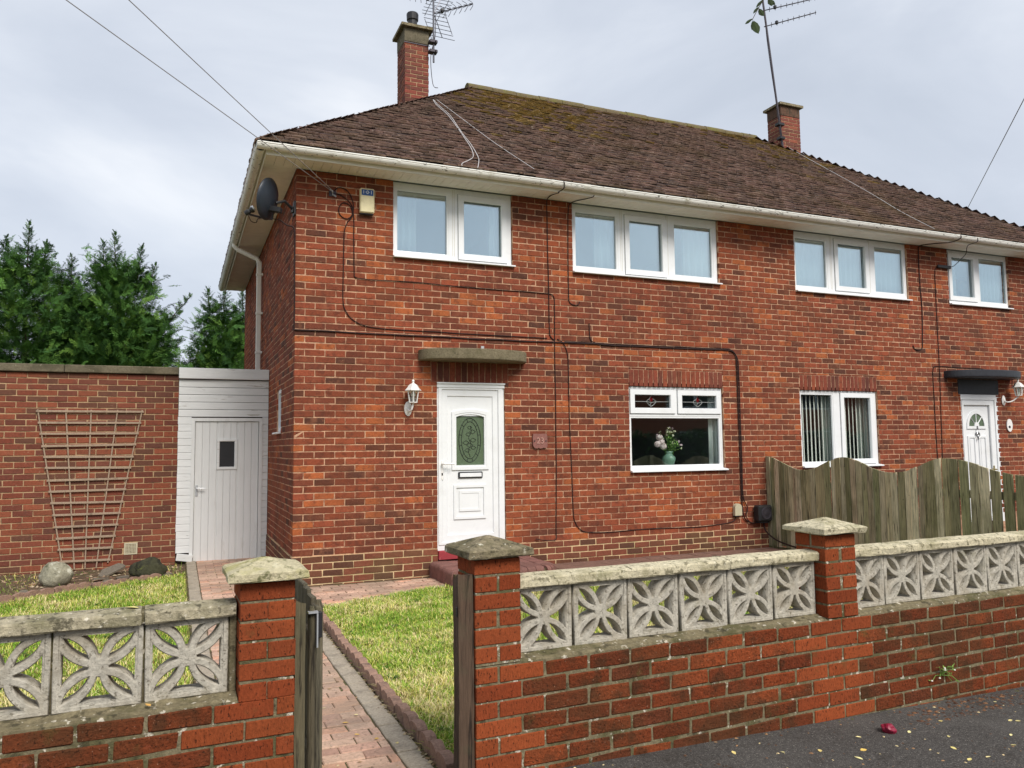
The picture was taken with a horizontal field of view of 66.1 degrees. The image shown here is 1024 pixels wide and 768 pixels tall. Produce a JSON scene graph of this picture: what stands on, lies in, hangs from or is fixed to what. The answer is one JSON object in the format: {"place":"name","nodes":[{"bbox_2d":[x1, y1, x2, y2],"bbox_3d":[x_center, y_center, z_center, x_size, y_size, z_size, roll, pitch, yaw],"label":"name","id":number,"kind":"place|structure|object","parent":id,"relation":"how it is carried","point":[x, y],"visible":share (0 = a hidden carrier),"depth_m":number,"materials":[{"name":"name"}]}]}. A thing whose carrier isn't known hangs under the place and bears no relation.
{"place":"outdoors","nodes":[
{"label":"outdoors","id":0,"kind":"place"},
{"bbox_2d":[0,571,195,707],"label":"lawn","id":1,"kind":"structure","parent":0,"point":[188,633],"depth_m":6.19,"materials":[{"name":"plant"}]},
{"bbox_2d":[185,557,436,767],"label":"brick path","id":2,"kind":"structure","parent":0,"point":[370,722],"depth_m":4.38,"materials":[{"name":"brick"}]},
{"bbox_2d":[199,560,436,767],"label":"path litter","id":3,"kind":"object","parent":2,"relation":"on","point":[327,675],"visible":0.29,"depth_m":4.71,"materials":[{"name":"brown plant"}]},
{"bbox_2d":[323,630,435,764],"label":"path litter","id":4,"kind":"object","parent":2,"relation":"on","point":[405,733],"visible":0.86,"depth_m":4.46,"materials":[{"name":"brown plant"}]},
{"bbox_2d":[309,577,447,605],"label":"cross path","id":5,"kind":"structure","parent":0,"point":[332,594],"depth_m":8.24,"materials":[{"name":"brick"}]},
{"bbox_2d":[0,512,982,629],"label":"garden soil","id":6,"kind":"structure","parent":0,"point":[72,581],"depth_m":9.35,"materials":[{"name":"brown soil"}]},
{"bbox_2d":[38,561,73,586],"bbox_3d":[-5.139,2.138,8.857,0.328,0.272,0.300,-3,-5,28],"label":"rock","id":7,"kind":"object","parent":6,"relation":"on","point":[54,574],"visible":0.98,"depth_m":8.77,"materials":[{"name":"beige stone"}]},
{"bbox_2d":[0,219,116,364],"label":"conifer tree","id":8,"kind":"object","parent":6,"relation":"on","point":[16,274],"visible":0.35,"depth_m":17.64,"materials":[{"name":"green plant"}]},
{"bbox_2d":[0,573,160,603],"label":"bed edging","id":9,"kind":"object","parent":6,"relation":"on","point":[33,593],"visible":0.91,"depth_m":8.24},
{"bbox_2d":[0,363,178,575],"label":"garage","id":10,"kind":"structure","parent":6,"relation":"on","point":[145,528],"depth_m":10.04,"materials":[{"name":"brick"}]},
{"bbox_2d":[36,409,143,569],"bbox_3d":[-5.381,1.330,10.009,1.224,2.012,0.029,1,-5,-23],"label":"trellis","id":11,"kind":"object","parent":6,"relation":"on","point":[87,502],"visible":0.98,"depth_m":9.99,"materials":[{"name":"brown wood"}]},
{"bbox_2d":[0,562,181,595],"bbox_3d":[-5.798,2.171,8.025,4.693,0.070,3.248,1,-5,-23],"label":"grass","id":12,"kind":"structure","parent":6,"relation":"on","point":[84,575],"depth_m":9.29,"materials":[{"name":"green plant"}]},
{"bbox_2d":[1,566,182,592],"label":"bed litter","id":13,"kind":"object","parent":6,"relation":"on","point":[37,586],"visible":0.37,"depth_m":9.16,"materials":[{"name":"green plant"}]},
{"bbox_2d":[92,577,108,579],"bbox_3d":[-4.753,2.244,9.079,0.110,0.039,0.173,-4,-5,34],"label":"slate","id":14,"kind":"object","parent":6,"relation":"on","point":[100,578],"visible":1,"depth_m":9.03,"materials":[{"name":"grey stone"}]},
{"bbox_2d":[30,229,183,366],"bbox_3d":[-9.450,-0.283,18.558,4.072,6.922,3.904,1,-5,-23],"label":"conifer tree","id":15,"kind":"object","parent":6,"relation":"on","point":[109,282],"visible":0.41,"depth_m":18.28,"materials":[{"name":"green plant"}]},
{"bbox_2d":[98,563,125,576],"bbox_3d":[-4.884,2.267,9.551,0.174,0.149,0.324,-4,-6,37],"label":"rock","id":16,"kind":"object","parent":6,"relation":"on","point":[111,570],"visible":0.93,"depth_m":9.55,"materials":[{"name":"grey stone"}]},
{"bbox_2d":[116,575,128,578],"bbox_3d":[-4.569,2.265,9.232,0.195,0.044,0.113,-1,-5,8],"label":"slate","id":17,"kind":"object","parent":6,"relation":"on","point":[124,576],"visible":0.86,"depth_m":9.19,"materials":[{"name":"grey stone"}]},
{"bbox_2d":[128,557,167,576],"bbox_3d":[-4.319,2.168,9.347,0.428,0.231,0.266,1,-5,-23],"label":"rock","id":18,"kind":"object","parent":6,"relation":"on","point":[149,565],"visible":0.84,"depth_m":9.26,"materials":[{"name":"grey stone"}]},
{"bbox_2d":[172,286,244,466],"bbox_3d":[-7.145,0.324,19.190,2.676,5.761,2.914,-4,-6,39],"label":"conifer tree","id":19,"kind":"object","parent":6,"relation":"on","point":[212,352],"visible":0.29,"depth_m":19.05,"materials":[{"name":"green plant"}]},
{"bbox_2d":[175,367,268,564],"bbox_3d":[-4.799,1.282,12.754,1.158,2.630,4.660,1,-5,-23],"label":"side passage","id":20,"kind":"object","parent":6,"relation":"on","point":[222,486],"visible":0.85,"depth_m":10.66,"materials":[{"name":"white wood"}]},
{"bbox_2d":[193,421,258,561],"bbox_3d":[-3.865,1.459,10.654,0.812,1.902,0.105,1,-5,-23],"label":"plank door","id":21,"kind":"structure","parent":20,"relation":"in","point":[226,453],"depth_m":10.66,"materials":[{"name":"white wood"}]},
{"bbox_2d":[323,612,453,767],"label":"scalloped edging","id":22,"kind":"object","parent":6,"relation":"on","point":[439,754],"visible":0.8,"depth_m":4.37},
{"bbox_2d":[429,556,555,587],"bbox_3d":[-0.197,2.120,8.816,1.240,0.229,0.914,1,-5,-23],"label":"front step","id":23,"kind":"object","parent":6,"relation":"on","point":[445,572],"visible":0.38,"depth_m":8.65,"materials":[{"name":"red brick"}]},
{"bbox_2d":[218,11,1023,585],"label":"semi detached house","id":24,"kind":"structure","parent":6,"relation":"on","point":[370,479],"depth_m":10.30,"materials":[{"name":"brick"}]},
{"bbox_2d":[244,177,295,222],"bbox_3d":[-2.628,-1.990,8.647,0.317,0.485,0.544,-5,-6,42],"label":"satellite dish","id":25,"kind":"object","parent":24,"relation":"attached to","point":[267,202],"visible":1,"depth_m":8.53,"materials":[{"name":"metal"}]},
{"bbox_2d":[272,390,281,433],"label":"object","id":26,"kind":"structure","parent":24,"relation":"in","point":[279,400],"depth_m":10.02,"materials":[{"name":"plastic"}]},
{"bbox_2d":[329,189,336,196],"bbox_3d":[-2.021,-2.147,8.880,0.083,0.084,0.066,1,-5,-23],"label":"wire bracket","id":27,"kind":"object","parent":24,"relation":"attached to","point":[332,193],"visible":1,"depth_m":8.89,"materials":[{"name":"metal"}]},
{"bbox_2d":[66,0,329,189],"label":"overhead wire","id":28,"kind":"object","parent":27,"relation":"attached to","point":[190,89],"visible":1,"depth_m":7.16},
{"bbox_2d":[129,0,333,191],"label":"overhead wire","id":29,"kind":"object","parent":27,"relation":"attached to","point":[225,90],"visible":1,"depth_m":7.31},
{"bbox_2d":[359,188,373,215],"bbox_3d":[-1.663,-2.088,9.017,0.168,0.297,0.073,1,-5,-23],"label":"alarm box","id":30,"kind":"object","parent":24,"relation":"attached to","point":[366,201],"visible":1,"depth_m":8.99,"materials":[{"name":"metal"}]},
{"bbox_2d":[397,191,415,251],"bbox_3d":[-1.290,-1.901,9.374,0.303,0.900,0.058,1,-5,-20],"label":"curtain","id":31,"kind":"object","parent":24,"relation":"hanging from","point":[406,221],"visible":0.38,"depth_m":9.39,"materials":[{"name":"white fabric"}]},
{"bbox_2d":[404,380,420,415],"bbox_3d":[-1.133,0.154,8.988,0.192,0.413,0.201,1,-5,-23],"label":"wall lantern","id":32,"kind":"object","parent":24,"relation":"attached to","point":[412,387],"depth_m":8.96,"materials":[{"name":"white metal"}]},
{"bbox_2d":[404,0,472,87],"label":"tv aerial","id":33,"kind":"object","parent":24,"relation":"attached to","point":[433,51],"visible":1,"depth_m":14.25,"materials":[{"name":"grey metal"}]},
{"bbox_2d":[334,187,546,338],"bbox_3d":[-0.798,-1.402,9.364,2.664,1.622,0.010,1,-5,-23],"label":"wall cable","id":34,"kind":"object","parent":24,"relation":"attached to","point":[351,216],"depth_m":8.97,"materials":[{"name":"black plastic"}]},
{"bbox_2d":[335,193,556,540],"bbox_3d":[-0.725,-0.124,9.278,2.776,4.041,0.028,1,-5,-23],"label":"wall cable","id":35,"kind":"object","parent":24,"relation":"attached to","point":[489,289],"depth_m":9.66,"materials":[{"name":"black plastic"}]},
{"bbox_2d":[433,100,473,164],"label":"roof cable","id":36,"kind":"object","parent":24,"relation":"on","point":[461,133],"visible":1,"depth_m":10.24,"materials":[{"name":"grey plastic"}]},
{"bbox_2d":[393,182,515,267],"bbox_3d":[-0.690,-1.906,9.492,1.527,0.909,0.153,1,-5,-23],"label":"window","id":37,"kind":"structure","parent":24,"relation":"in","point":[455,199],"depth_m":9.51,"materials":[{"name":"plastic"}]},
{"bbox_2d":[434,100,478,167],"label":"roof cable","id":38,"kind":"object","parent":24,"relation":"attached to","point":[462,133],"visible":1,"depth_m":10.41,"materials":[{"name":"grey plastic"}]},
{"bbox_2d":[437,382,504,559],"bbox_3d":[-0.481,1.012,9.328,0.862,2.056,0.155,1,-5,-23],"label":"front door","id":39,"kind":"structure","parent":24,"relation":"in","point":[470,416],"depth_m":9.34,"materials":[{"name":"plastic"}]},
{"bbox_2d":[437,100,533,168],"bbox_3d":[-0.452,-3.466,10.753,0.047,1.887,2.591,2,-5,-32],"label":"roof cable","id":40,"kind":"object","parent":24,"relation":"attached to","point":[487,137],"visible":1,"depth_m":10.43,"materials":[{"name":"grey plastic"}]},
{"bbox_2d":[489,205,499,256],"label":"curtain","id":41,"kind":"object","parent":24,"relation":"hanging from","point":[494,231],"visible":0.35,"depth_m":9.83,"materials":[{"name":"white fabric"}]},
{"bbox_2d":[279,219,754,523],"bbox_3d":[0.443,0.053,9.777,6.473,3.625,0.056,1,-5,-23],"label":"wall cable","id":42,"kind":"object","parent":24,"relation":"attached to","point":[523,341],"depth_m":9.68,"materials":[{"name":"black plastic"}]},
{"bbox_2d":[532,434,547,448],"bbox_3d":[0.344,0.700,9.661,0.196,0.182,0.028,1,-5,-23],"label":"number plaque","id":43,"kind":"object","parent":24,"relation":"attached to","point":[539,441],"visible":1,"depth_m":9.65,"materials":[{"name":"pink ceramic"}]},
{"bbox_2d":[546,181,564,340],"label":"wall cable","id":44,"kind":"object","parent":24,"relation":"attached to","point":[547,256],"depth_m":9.88,"materials":[{"name":"black plastic"}]},
{"bbox_2d":[568,195,594,305],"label":"wall cable","id":45,"kind":"object","parent":24,"relation":"attached to","point":[568,255],"depth_m":10.01,"materials":[{"name":"black plastic"}]},
{"bbox_2d":[594,215,614,268],"bbox_3d":[1.238,-1.845,10.444,0.334,0.900,0.056,1,-5,-19],"label":"curtain","id":46,"kind":"object","parent":24,"relation":"hanging from","point":[604,255],"visible":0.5,"depth_m":10.44,"materials":[{"name":"white fabric"}]},
{"bbox_2d":[557,339,735,532],"bbox_3d":[1.811,0.676,10.297,2.677,2.442,0.010,1,-5,-23],"label":"wall cable","id":47,"kind":"object","parent":24,"relation":"attached to","point":[572,478],"depth_m":9.89,"materials":[{"name":"black plastic"}]},
{"bbox_2d":[572,204,722,284],"bbox_3d":[1.822,-1.850,10.555,2.303,0.909,0.153,1,-5,-23],"label":"window","id":48,"kind":"structure","parent":24,"relation":"in","point":[666,223],"depth_m":10.54,"materials":[{"name":"plastic"}]},
{"bbox_2d":[564,341,756,523],"bbox_3d":[2.065,0.690,10.392,3.015,2.409,0.026,1,-5,-23],"label":"wall cable","id":49,"kind":"object","parent":24,"relation":"attached to","point":[739,395],"depth_m":10.79,"materials":[{"name":"black plastic"}]},
{"bbox_2d":[654,427,681,464],"bbox_3d":[2.103,0.843,10.592,0.460,0.543,0.182,1,-5,-23],"label":"flower vase","id":50,"kind":"object","parent":24,"relation":"on","point":[668,458],"visible":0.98,"depth_m":10.55,"materials":[{"name":"green ceramic"}]},
{"bbox_2d":[629,386,728,472],"bbox_3d":[2.212,0.602,10.514,1.517,1.115,0.153,1,-5,-23],"label":"window","id":51,"kind":"structure","parent":24,"relation":"in","point":[674,410],"depth_m":10.53,"materials":[{"name":"plastic"}]},
{"bbox_2d":[682,226,708,277],"bbox_3d":[2.564,-1.815,11.004,0.413,0.900,0.057,1,-5,-20],"label":"curtain","id":52,"kind":"object","parent":24,"relation":"hanging from","point":[695,251],"visible":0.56,"depth_m":11.01,"materials":[{"name":"white fabric"}]},
{"bbox_2d":[707,396,717,463],"bbox_3d":[2.781,0.598,10.915,0.143,1.030,0.042,0,-5,-14],"label":"curtain","id":53,"kind":"object","parent":24,"relation":"hanging from","point":[712,438],"visible":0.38,"depth_m":10.90,"materials":[{"name":"white fabric"}]},
{"bbox_2d":[733,503,741,516],"bbox_3d":[3.070,1.717,10.721,0.115,0.178,0.051,1,-5,-23],"label":"meter box","id":54,"kind":"object","parent":24,"relation":"attached to","point":[737,509],"visible":1,"depth_m":10.70,"materials":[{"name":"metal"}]},
{"bbox_2d":[754,505,771,522],"bbox_3d":[3.454,1.789,10.830,0.230,0.243,0.139,1,-5,-23],"label":"junction box","id":55,"kind":"object","parent":24,"relation":"attached to","point":[762,513],"visible":1,"depth_m":10.78,"materials":[{"name":"black plastic"}]},
{"bbox_2d":[763,523,858,561],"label":"ground cable","id":56,"kind":"object","parent":55,"relation":"hanging from","point":[778,540],"visible":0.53,"depth_m":10.65,"materials":[{"name":"black plastic"}]},
{"bbox_2d":[762,0,815,146],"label":"aerial mast","id":57,"kind":"object","parent":24,"relation":"attached to","point":[779,124],"visible":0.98,"depth_m":16.83,"materials":[{"name":"metal"}]},
{"bbox_2d":[745,0,774,33],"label":"leafy twig","id":58,"kind":"object","parent":57,"relation":"attached to","point":[755,27],"visible":1,"depth_m":16.61,"materials":[{"name":"green plant"}]},
{"bbox_2d":[820,395,830,460],"bbox_3d":[4.752,0.648,11.824,0.283,1.030,0.046,1,-5,-19],"label":"curtain","id":59,"kind":"object","parent":24,"relation":"hanging from","point":[828,427],"visible":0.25,"depth_m":11.80,"materials":[{"name":"white fabric"}]},
{"bbox_2d":[801,395,869,461],"bbox_3d":[4.806,0.641,11.775,1.578,1.025,0.075,1,-5,-23],"label":"vertical blind","id":60,"kind":"object","parent":24,"relation":"attached to","point":[830,428],"visible":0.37,"depth_m":11.69,"materials":[{"name":"fabric"}]},
{"bbox_2d":[799,390,883,467],"bbox_3d":[4.846,0.661,11.628,1.530,1.115,0.153,1,-5,-23],"label":"window","id":61,"kind":"structure","parent":24,"relation":"in","point":[836,398],"depth_m":11.65,"materials":[{"name":"plastic"}]},
{"bbox_2d":[795,239,900,293],"bbox_3d":[5.121,-1.759,12.079,2.263,0.900,0.051,1,-5,-23],"label":"net curtain","id":62,"kind":"object","parent":24,"relation":"hanging from","point":[809,259],"visible":0.4,"depth_m":12.10,"materials":[{"name":"white fabric"}]},
{"bbox_2d":[793,231,912,300],"bbox_3d":[5.176,-1.775,11.974,2.300,0.909,0.153,1,-5,-23],"label":"window","id":63,"kind":"structure","parent":24,"relation":"in","point":[830,243],"depth_m":11.95,"materials":[{"name":"plastic"}]},
{"bbox_2d":[856,398,867,458],"bbox_3d":[5.438,0.663,12.115,0.333,1.030,0.046,1,-5,-20],"label":"curtain","id":64,"kind":"object","parent":24,"relation":"hanging from","point":[863,422],"visible":0.29,"depth_m":12.09,"materials":[{"name":"white fabric"}]},
{"bbox_2d":[790,148,934,228],"bbox_3d":[5.969,-3.593,13.984,0.103,2.768,3.837,0,-5,-13],"label":"roof cable","id":65,"kind":"object","parent":24,"relation":"attached to","point":[870,193],"visible":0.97,"depth_m":13.32,"materials":[{"name":"grey plastic"}]},
{"bbox_2d":[913,236,961,350],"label":"wall cable","id":66,"kind":"object","parent":24,"relation":"attached to","point":[920,285],"depth_m":12.43,"materials":[{"name":"black plastic"}]},
{"bbox_2d":[934,267,942,457],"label":"wall cable","id":67,"kind":"object","parent":24,"relation":"attached to","point":[939,364],"depth_m":12.49,"materials":[{"name":"black plastic"}]},
{"bbox_2d":[937,264,950,268],"bbox_3d":[6.958,-1.887,12.678,0.300,0.050,0.033,1,-5,-23],"label":"cable joint","id":68,"kind":"object","parent":24,"relation":"attached to","point":[944,266],"visible":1,"depth_m":12.66,"materials":[{"name":"black plastic"}]},
{"bbox_2d":[951,258,956,295],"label":"net curtain","id":69,"kind":"object","parent":24,"relation":"hanging from","point":[953,277],"visible":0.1,"depth_m":12.99,"materials":[{"name":"white fabric"}]},
{"bbox_2d":[932,366,1012,458],"bbox_3d":[7.498,0.499,12.729,1.865,1.549,0.011,1,-5,-23],"label":"wall cable","id":70,"kind":"object","parent":24,"relation":"attached to","point":[934,398],"depth_m":12.40,"materials":[{"name":"black plastic"}]},
{"bbox_2d":[947,250,1013,309],"bbox_3d":[7.725,-1.718,13.052,1.478,0.909,0.153,1,-5,-23],"label":"window","id":71,"kind":"structure","parent":24,"relation":"in","point":[975,299],"depth_m":13.03,"materials":[{"name":"plastic"}]},
{"bbox_2d":[960,394,1004,520],"bbox_3d":[7.610,1.198,12.750,0.890,2.056,0.155,1,-5,-23],"label":"front door","id":72,"kind":"structure","parent":24,"relation":"in","point":[979,415],"depth_m":12.81,"materials":[{"name":"plastic"}]},
{"bbox_2d":[978,259,1002,302],"bbox_3d":[8.017,-1.694,13.305,0.713,0.900,0.049,1,-5,-22],"label":"net curtain","id":73,"kind":"object","parent":24,"relation":"hanging from","point":[990,281],"visible":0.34,"depth_m":13.34,"materials":[{"name":"white fabric"}]},
{"bbox_2d":[968,99,1023,206],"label":"overhead wire","id":74,"kind":"object","parent":24,"relation":"attached to","point":[998,148],"visible":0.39,"depth_m":16.29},
{"bbox_2d":[1006,419,1012,431],"bbox_3d":[8.228,0.683,13.019,0.136,0.210,0.016,1,-5,-23],"label":"door plaque","id":75,"kind":"object","parent":24,"relation":"attached to","point":[1009,425],"depth_m":13.01,"materials":[{"name":"metal"}]},
{"bbox_2d":[1002,380,1023,404],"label":"wall lantern","id":76,"kind":"object","parent":24,"relation":"attached to","point":[1018,385],"depth_m":12.94,"materials":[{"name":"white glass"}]},
{"bbox_2d":[554,547,786,580],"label":"patio","id":77,"kind":"structure","parent":6,"relation":"on","point":[572,565],"depth_m":9.93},
{"bbox_2d":[444,517,1023,767],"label":"garden wall","id":78,"kind":"structure","parent":6,"relation":"on","point":[830,645],"depth_m":3.98,"materials":[{"name":"brick"}]},
{"bbox_2d":[453,574,474,767],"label":"gate post","id":79,"kind":"object","parent":78,"relation":"attached to","point":[463,657],"visible":1,"depth_m":3.37,"materials":[{"name":"brown wood"}]},
{"bbox_2d":[929,663,958,681],"bbox_3d":[2.480,1.659,4.504,0.202,0.116,0.074,1,-5,-23],"label":"weed","id":80,"kind":"object","parent":78,"relation":"attached to","point":[945,669],"visible":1,"depth_m":4.52,"materials":[{"name":"green plant"}]},
{"bbox_2d":[765,456,1023,553],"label":"wooden fence","id":81,"kind":"object","parent":6,"relation":"on","point":[863,494],"visible":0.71,"depth_m":9.00,"materials":[{"name":"brown wood"}]},
{"bbox_2d":[0,0,1023,366],"label":"sky","id":82,"kind":"structure","parent":0,"point":[96,138],"materials":[{"name":"grey"}]},
{"bbox_2d":[323,567,898,762],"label":"lawn","id":83,"kind":"structure","parent":0,"point":[521,618],"depth_m":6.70,"materials":[{"name":"plant"}]},
{"bbox_2d":[564,687,1023,767],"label":"pavement","id":84,"kind":"structure","parent":0,"point":[986,732],"depth_m":3.82,"materials":[{"name":"grey asphalt"}]},
{"bbox_2d":[0,556,309,767],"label":"garden wall","id":85,"kind":"structure","parent":84,"relation":"on","point":[238,712],"depth_m":2.91,"materials":[{"name":"brick"}]},
{"bbox_2d":[293,601,305,767],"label":"gate post","id":86,"kind":"object","parent":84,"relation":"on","point":[299,694],"visible":0.71,"depth_m":3.08,"materials":[{"name":"brown wood"}]},
{"bbox_2d":[294,579,322,767],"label":"garden gate","id":87,"kind":"structure","parent":86,"relation":"attached to","point":[313,682],"depth_m":3.19,"materials":[{"name":"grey wood"}]},
{"bbox_2d":[574,690,1023,767],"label":"pavement litter","id":88,"kind":"object","parent":84,"relation":"on","point":[855,742],"visible":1,"depth_m":3.81,"materials":[{"name":"brown plant"}]},
{"bbox_2d":[880,723,896,733],"bbox_3d":[1.911,1.752,3.999,0.071,0.056,0.074,1,-5,-23],"label":"red scrap","id":89,"kind":"object","parent":84,"relation":"on","point":[888,728],"visible":1,"depth_m":3.98,"materials":[{"name":"red plastic"}]},
{"bbox_2d":[894,690,1023,724],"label":"pavement litter","id":90,"kind":"object","parent":84,"relation":"on","point":[967,706],"visible":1,"depth_m":4.42,"materials":[{"name":"brown plant"}]},
{"bbox_3d":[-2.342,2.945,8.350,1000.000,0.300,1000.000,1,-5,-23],"label":"ground","id":91,"kind":"structure","parent":0,"visible":0},
{"bbox_2d":[0,297,30,362],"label":"conifer tree","id":92,"kind":"object","parent":91,"relation":"on","point":[7,344],"visible":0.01,"depth_m":18.00,"materials":[{"name":"green plant"}]},
{"bbox_2d":[18,253,130,364],"bbox_3d":[-10.347,0.028,18.629,3.520,6.333,3.494,1,-5,-23],"label":"conifer tree","id":93,"kind":"object","parent":91,"relation":"on","point":[68,285],"visible":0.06,"depth_m":18.16,"materials":[{"name":"green plant"}]},
{"bbox_2d":[102,292,191,493],"bbox_3d":[-9.053,0.475,19.341,3.159,5.525,3.204,1,-5,-23],"label":"conifer tree","id":94,"kind":"object","parent":91,"relation":"on","point":[171,318],"visible":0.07,"depth_m":19.41,"materials":[{"name":"green plant"}]},
{"bbox_2d":[213,291,244,421],"bbox_3d":[-6.719,0.405,19.979,2.781,5.714,2.648,1,-5,-23],"label":"conifer tree","id":95,"kind":"object","parent":91,"relation":"on","point":[241,306],"visible":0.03,"depth_m":19.89,"materials":[{"name":"green plant"}]}
]}

